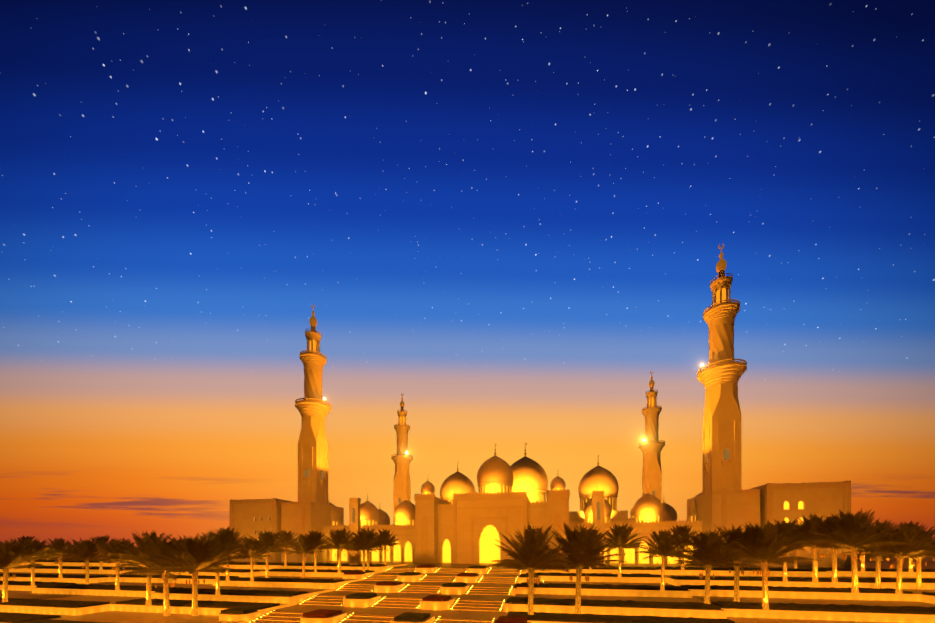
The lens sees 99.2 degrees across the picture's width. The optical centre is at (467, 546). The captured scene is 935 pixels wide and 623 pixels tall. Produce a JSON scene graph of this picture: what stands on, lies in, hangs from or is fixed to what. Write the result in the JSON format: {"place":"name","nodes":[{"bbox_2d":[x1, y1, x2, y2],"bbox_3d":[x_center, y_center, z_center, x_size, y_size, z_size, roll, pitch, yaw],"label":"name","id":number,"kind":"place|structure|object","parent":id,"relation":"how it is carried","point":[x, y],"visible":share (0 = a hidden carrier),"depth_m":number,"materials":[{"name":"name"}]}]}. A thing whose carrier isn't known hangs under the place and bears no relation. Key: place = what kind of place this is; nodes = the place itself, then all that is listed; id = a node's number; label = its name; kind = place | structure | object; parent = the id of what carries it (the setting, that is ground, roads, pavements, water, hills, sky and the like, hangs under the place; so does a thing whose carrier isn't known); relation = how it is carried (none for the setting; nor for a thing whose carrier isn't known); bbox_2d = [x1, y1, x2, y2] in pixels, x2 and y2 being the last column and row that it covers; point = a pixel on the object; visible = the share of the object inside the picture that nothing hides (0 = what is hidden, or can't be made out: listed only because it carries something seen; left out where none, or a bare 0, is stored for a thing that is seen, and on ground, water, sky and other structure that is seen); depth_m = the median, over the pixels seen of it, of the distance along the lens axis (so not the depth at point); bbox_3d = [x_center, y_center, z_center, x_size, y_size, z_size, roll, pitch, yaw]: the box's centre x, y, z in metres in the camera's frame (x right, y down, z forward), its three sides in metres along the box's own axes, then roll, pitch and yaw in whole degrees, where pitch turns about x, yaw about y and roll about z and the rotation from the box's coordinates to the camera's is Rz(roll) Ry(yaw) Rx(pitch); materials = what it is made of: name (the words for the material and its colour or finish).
{"place":"outdoors","nodes":[
{"label":"outdoors","id":0,"kind":"place"},
{"bbox_2d":[0,560,406,622],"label":"garden terraces","id":1,"kind":"object","parent":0,"point":[70,596],"visible":0.56,"depth_m":79.91,"materials":[{"name":"beige"}]},
{"bbox_2d":[0,538,46,601],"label":"palm","id":2,"kind":"object","parent":1,"relation":"on","point":[10,557],"visible":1,"depth_m":68.58,"materials":[{"name":"green"}]},
{"bbox_2d":[5,535,42,563],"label":"palm","id":3,"kind":"object","parent":1,"relation":"on","point":[22,540],"visible":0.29,"depth_m":117.18,"materials":[{"name":"green plant"}]},
{"bbox_2d":[15,538,60,585],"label":"palm","id":4,"kind":"object","parent":1,"relation":"on","point":[37,548],"visible":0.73,"depth_m":89.12,"materials":[{"name":"green"}]},
{"bbox_2d":[44,537,80,577],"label":"palm","id":5,"kind":"object","parent":1,"relation":"on","point":[60,543],"visible":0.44,"depth_m":96.11,"materials":[{"name":"green plant"}]},
{"bbox_2d":[55,538,109,583],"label":"palm","id":6,"kind":"object","parent":1,"relation":"on","point":[85,550],"visible":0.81,"depth_m":86.81,"materials":[{"name":"green"}]},
{"bbox_2d":[83,535,115,569],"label":"palm","id":7,"kind":"object","parent":1,"relation":"on","point":[103,538],"visible":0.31,"depth_m":111.54,"materials":[{"name":"green plant"}]},
{"bbox_2d":[84,537,138,589],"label":"palm","id":8,"kind":"object","parent":1,"relation":"on","point":[113,547],"visible":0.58,"depth_m":79.16,"materials":[{"name":"green plant"}]},
{"bbox_2d":[104,530,173,605],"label":"palm","id":9,"kind":"object","parent":1,"relation":"on","point":[141,542],"visible":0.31,"depth_m":66.20,"materials":[{"name":"green"}]},
{"bbox_2d":[114,534,202,615],"bbox_3d":[-48.126,4.532,63.748,12.680,13.060,13.294,0,0,-39],"label":"palm","id":10,"kind":"object","parent":1,"relation":"on","point":[155,549],"visible":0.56,"depth_m":62.10,"materials":[{"name":"green plant"}]},
{"bbox_2d":[143,533,244,615],"bbox_3d":[-43.635,4.338,63.776,14.201,13.448,12.488,0,0,-30],"label":"palm","id":11,"kind":"object","parent":1,"relation":"on","point":[195,553],"visible":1,"depth_m":62.62,"materials":[{"name":"green"}]},
{"bbox_2d":[198,530,250,594],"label":"palm","id":12,"kind":"object","parent":1,"relation":"on","point":[218,540],"visible":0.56,"depth_m":72.02,"materials":[{"name":"green plant"}]},
{"bbox_2d":[208,527,248,580],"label":"palm","id":13,"kind":"object","parent":1,"relation":"on","point":[228,535],"visible":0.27,"depth_m":88.03,"materials":[{"name":"green"}]},
{"bbox_2d":[219,606,267,622],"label":"planter","id":14,"kind":"object","parent":1,"relation":"on","point":[244,613],"visible":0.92,"depth_m":60.09,"materials":[{"name":"beige"}]},
{"bbox_2d":[232,536,275,580],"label":"palm","id":15,"kind":"object","parent":1,"relation":"on","point":[251,547],"visible":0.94,"depth_m":86.53,"materials":[{"name":"green"}]},
{"bbox_2d":[244,530,289,576],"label":"palm","id":16,"kind":"object","parent":1,"relation":"on","point":[269,539],"visible":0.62,"depth_m":98.36,"materials":[{"name":"green plant"}]},
{"bbox_2d":[275,529,298,565],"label":"palm","id":17,"kind":"object","parent":1,"relation":"on","point":[288,535],"visible":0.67,"depth_m":109.67,"materials":[{"name":"green plant"}]},
{"bbox_2d":[281,591,317,603],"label":"planter","id":18,"kind":"object","parent":1,"relation":"on","point":[302,598],"visible":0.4,"depth_m":73.25,"materials":[{"name":"beige stone"}]},
{"bbox_2d":[284,534,323,576],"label":"palm","id":19,"kind":"object","parent":1,"relation":"on","point":[300,545],"visible":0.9,"depth_m":97.89,"materials":[{"name":"green plant"}]},
{"bbox_2d":[296,530,332,571],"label":"palm","id":20,"kind":"object","parent":1,"relation":"on","point":[315,537],"visible":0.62,"depth_m":99.91,"materials":[{"name":"green plant"}]},
{"bbox_2d":[313,581,344,589],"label":"planter","id":21,"kind":"object","parent":1,"relation":"on","point":[324,586],"visible":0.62,"depth_m":83.00,"materials":[{"name":"beige"}]},
{"bbox_2d":[315,527,356,572],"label":"palm","id":22,"kind":"object","parent":1,"relation":"on","point":[340,538],"visible":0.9,"depth_m":98.32,"materials":[{"name":"green plant"}]},
{"bbox_2d":[349,498,360,564],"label":"light pylon","id":23,"kind":"object","parent":1,"relation":"on","point":[354,522],"visible":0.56,"depth_m":107.29,"materials":[{"name":"stone"}]},
{"bbox_2d":[342,571,369,579],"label":"planter","id":24,"kind":"object","parent":1,"relation":"on","point":[361,575],"visible":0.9,"depth_m":95.08,"materials":[{"name":"beige"}]},
{"bbox_2d":[345,530,386,571],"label":"palm","id":25,"kind":"object","parent":24,"relation":"in","point":[363,544],"visible":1,"depth_m":96.82,"materials":[{"name":"green plant"}]},
{"bbox_2d":[348,527,386,569],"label":"palm","id":26,"kind":"object","parent":1,"relation":"on","point":[371,537],"visible":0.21,"depth_m":102.21,"materials":[{"name":"green plant"}]},
{"bbox_2d":[375,529,400,564],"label":"palm","id":27,"kind":"object","parent":1,"relation":"on","point":[388,539],"visible":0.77,"depth_m":111.61,"materials":[{"name":"green"}]},
{"bbox_2d":[0,0,934,546],"label":"sky","id":28,"kind":"structure","parent":0,"point":[498,218],"materials":[{"name":"blue"}]},
{"bbox_2d":[36,547,934,562],"bbox_3d":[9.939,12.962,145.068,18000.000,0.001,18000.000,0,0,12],"label":"ground","id":29,"kind":"structure","parent":0,"point":[927,560],"depth_m":401.24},
{"bbox_2d":[247,567,521,622],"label":"garden stairs","id":30,"kind":"structure","parent":29,"relation":"on","point":[485,597],"depth_m":71.05,"materials":[{"name":"stone"}]},
{"bbox_2d":[300,609,346,622],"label":"planter","id":31,"kind":"object","parent":30,"relation":"on","point":[324,616],"visible":0.98,"depth_m":57.18,"materials":[{"name":"beige stone"}]},
{"bbox_2d":[343,593,385,607],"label":"planter","id":32,"kind":"object","parent":30,"relation":"on","point":[361,600],"visible":0.92,"depth_m":68.48,"materials":[{"name":"beige stone"}]},
{"bbox_2d":[374,581,404,592],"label":"planter","id":33,"kind":"object","parent":30,"relation":"on","point":[388,587],"visible":0.96,"depth_m":79.99,"materials":[{"name":"beige"}]},
{"bbox_2d":[395,572,424,581],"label":"planter","id":34,"kind":"object","parent":30,"relation":"on","point":[409,577],"visible":0.98,"depth_m":91.84,"materials":[{"name":"beige stone"}]},
{"bbox_2d":[391,612,438,622],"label":"planter","id":35,"kind":"object","parent":30,"relation":"on","point":[408,617],"visible":1,"depth_m":54.38,"materials":[{"name":"beige"}]},
{"bbox_2d":[414,565,437,572],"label":"planter","id":36,"kind":"object","parent":30,"relation":"on","point":[426,568],"visible":0.98,"depth_m":103.44,"materials":[{"name":"beige stone"}]},
{"bbox_2d":[417,595,454,609],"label":"planter","id":37,"kind":"object","parent":30,"relation":"on","point":[436,602],"visible":0.98,"depth_m":65.29,"materials":[{"name":"beige"}]},
{"bbox_2d":[440,582,472,594],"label":"planter","id":38,"kind":"object","parent":30,"relation":"on","point":[457,588],"visible":0.94,"depth_m":77.00,"materials":[{"name":"beige stone"}]},
{"bbox_2d":[453,573,481,582],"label":"planter","id":39,"kind":"object","parent":30,"relation":"on","point":[468,577],"visible":0.92,"depth_m":88.72,"materials":[{"name":"beige"}]},
{"bbox_2d":[466,565,488,573],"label":"planter","id":40,"kind":"object","parent":30,"relation":"on","point":[478,569],"visible":0.94,"depth_m":100.34,"materials":[{"name":"beige stone"}]},
{"bbox_2d":[224,560,934,568],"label":"plaza paving","id":41,"kind":"structure","parent":0,"point":[872,564],"depth_m":128.39,"materials":[{"name":"beige stone"}]},
{"bbox_2d":[391,395,412,523],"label":"minaret","id":42,"kind":"object","parent":41,"relation":"on","point":[401,459],"visible":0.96,"depth_m":251.11,"materials":[{"name":"stone"}]},
{"bbox_2d":[414,444,569,563],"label":"mosque entrance building","id":43,"kind":"structure","parent":41,"relation":"on","point":[465,528],"depth_m":135.35,"materials":[{"name":"beige stone"}]},
{"bbox_2d":[323,485,702,563],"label":"arcade","id":44,"kind":"object","parent":41,"relation":"on","point":[647,510],"visible":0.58,"depth_m":139.78},
{"bbox_2d":[378,443,676,525],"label":"mosque","id":45,"kind":"structure","parent":41,"relation":"on","point":[530,478],"depth_m":275.99,"materials":[{"name":"gold metal"}]},
{"bbox_2d":[230,481,850,566],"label":"mosque corner blocks","id":46,"kind":"structure","parent":41,"relation":"on","point":[761,505],"depth_m":118.13,"materials":[{"name":"beige stone"}]},
{"bbox_2d":[295,304,330,504],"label":"minaret","id":47,"kind":"object","parent":46,"relation":"on","point":[314,410],"visible":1,"depth_m":157.74,"materials":[{"name":"stone"}]},
{"bbox_2d":[697,244,746,493],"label":"minaret","id":48,"kind":"object","parent":46,"relation":"on","point":[720,375],"visible":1,"depth_m":125.67,"materials":[{"name":"stone"}]},
{"bbox_2d":[638,371,664,502],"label":"minaret","id":49,"kind":"object","parent":41,"relation":"on","point":[651,446],"visible":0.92,"depth_m":219.08,"materials":[{"name":"stone"}]},
{"bbox_2d":[505,565,934,622],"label":"garden terraces","id":50,"kind":"object","parent":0,"point":[634,594],"visible":0.83,"depth_m":65.93,"materials":[{"name":"beige"}]},
{"bbox_2d":[493,616,530,622],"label":"planter","id":51,"kind":"object","parent":50,"relation":"on","point":[512,619],"visible":0.83,"depth_m":52.29,"materials":[{"name":"beige"}]},
{"bbox_2d":[500,597,527,611],"bbox_3d":[8.607,9.372,65.011,6.040,2.080,6.295,0,0,12],"label":"planter","id":52,"kind":"object","parent":50,"relation":"on","point":[505,603],"visible":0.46,"depth_m":63.28,"materials":[{"name":"beige"}]},
{"bbox_2d":[511,583,535,595],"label":"planter","id":53,"kind":"object","parent":50,"relation":"on","point":[515,590],"visible":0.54,"depth_m":74.22,"materials":[{"name":"beige"}]},
{"bbox_2d":[482,522,575,614],"bbox_3d":[8.956,3.270,56.177,13.521,13.284,12.897,0,0,-14],"label":"palm","id":54,"kind":"object","parent":50,"relation":"on","point":[530,556],"visible":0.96,"depth_m":54.64,"materials":[{"name":"green"}]},
{"bbox_2d":[517,574,540,582],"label":"planter","id":55,"kind":"object","parent":50,"relation":"on","point":[521,578],"visible":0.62,"depth_m":85.88,"materials":[{"name":"beige stone"}]},
{"bbox_2d":[545,522,628,613],"bbox_3d":[15.983,3.155,56.745,14.269,13.513,12.548,0,0,-42],"label":"palm","id":56,"kind":"object","parent":50,"relation":"on","point":[580,549],"visible":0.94,"depth_m":55.11,"materials":[{"name":"green"}]},
{"bbox_2d":[592,491,603,567],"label":"light pylon","id":57,"kind":"object","parent":50,"relation":"on","point":[598,508],"visible":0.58,"depth_m":93.57,"materials":[{"name":"stone"}]},
{"bbox_2d":[589,529,610,568],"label":"palm","id":58,"kind":"object","parent":50,"relation":"on","point":[597,536],"visible":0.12,"depth_m":91.37,"materials":[{"name":"green plant"}]},
{"bbox_2d":[597,523,645,576],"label":"palm","id":59,"kind":"object","parent":50,"relation":"on","point":[620,535],"visible":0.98,"depth_m":83.77,"materials":[{"name":"green"}]},
{"bbox_2d":[635,529,690,590],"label":"palm","id":60,"kind":"object","parent":50,"relation":"on","point":[663,541],"visible":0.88,"depth_m":68.64,"materials":[{"name":"green plant"}]},
{"bbox_2d":[669,524,700,569],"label":"palm","id":61,"kind":"object","parent":50,"relation":"on","point":[680,530],"visible":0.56,"depth_m":89.16,"materials":[{"name":"green"}]},
{"bbox_2d":[665,528,759,603],"bbox_3d":[34.864,2.904,57.995,11.376,11.716,11.926,0,0,0],"label":"palm","id":62,"kind":"object","parent":50,"relation":"on","point":[707,555],"visible":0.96,"depth_m":57.01,"materials":[{"name":"green plant"}]},
{"bbox_2d":[693,523,786,601],"bbox_3d":[40.811,2.583,60.299,11.474,12.357,13.048,0,0,-29],"label":"palm","id":63,"kind":"object","parent":50,"relation":"on","point":[733,535],"visible":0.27,"depth_m":59.69,"materials":[{"name":"green"}]},
{"bbox_2d":[721,520,821,609],"bbox_3d":[41.343,2.566,55.657,11.208,12.392,11.332,0,0,-8],"label":"palm","id":64,"kind":"object","parent":50,"relation":"on","point":[761,545],"visible":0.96,"depth_m":54.58,"materials":[{"name":"green plant"}]},
{"bbox_2d":[767,519,816,580],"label":"palm","id":65,"kind":"object","parent":50,"relation":"on","point":[783,526],"visible":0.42,"depth_m":73.18,"materials":[{"name":"green"}]},
{"bbox_2d":[792,524,800,568],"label":"palm","id":66,"kind":"object","parent":50,"relation":"on","point":[795,552],"visible":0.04,"depth_m":88.59,"materials":[{"name":"brown"}]},
{"bbox_2d":[787,513,849,581],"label":"palm","id":67,"kind":"object","parent":50,"relation":"on","point":[812,522],"visible":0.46,"depth_m":72.15,"materials":[{"name":"green"}]},
{"bbox_2d":[799,515,880,581],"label":"palm","id":68,"kind":"object","parent":50,"relation":"on","point":[834,566],"visible":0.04,"depth_m":72.27,"materials":[{"name":"green"}]},
{"bbox_2d":[806,510,917,592],"bbox_3d":[63.812,0.661,65.862,12.572,13.901,12.712,0,0,-13],"label":"palm","id":69,"kind":"object","parent":50,"relation":"on","point":[854,532],"visible":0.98,"depth_m":64.78,"materials":[{"name":"green"}]},
{"bbox_2d":[857,549,869,570],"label":"palm","id":70,"kind":"object","parent":50,"relation":"on","point":[863,563],"visible":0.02,"depth_m":85.34,"materials":[{"name":"brown plant"}]},
{"bbox_2d":[843,520,923,588],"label":"palm","id":71,"kind":"object","parent":50,"relation":"on","point":[877,559],"visible":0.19,"depth_m":70.43,"materials":[{"name":"green"}]},
{"bbox_2d":[857,522,934,593],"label":"palm","id":72,"kind":"object","parent":50,"relation":"on","point":[898,552],"visible":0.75,"depth_m":63.45,"materials":[{"name":"green"}]},
{"bbox_2d":[896,520,934,571],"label":"palm","id":73,"kind":"object","parent":50,"relation":"on","point":[910,559],"visible":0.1,"depth_m":83.52,"materials":[{"name":"brown"}]},
{"bbox_2d":[912,526,934,589],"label":"palm","id":74,"kind":"object","parent":50,"relation":"on","point":[919,570],"visible":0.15,"depth_m":70.56,"materials":[{"name":"brown"}]},
{"bbox_2d":[857,548,895,561],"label":"palm","id":75,"kind":"object","parent":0,"point":[867,556],"visible":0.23,"depth_m":171.79,"materials":[{"name":"green plant"}]}
]}

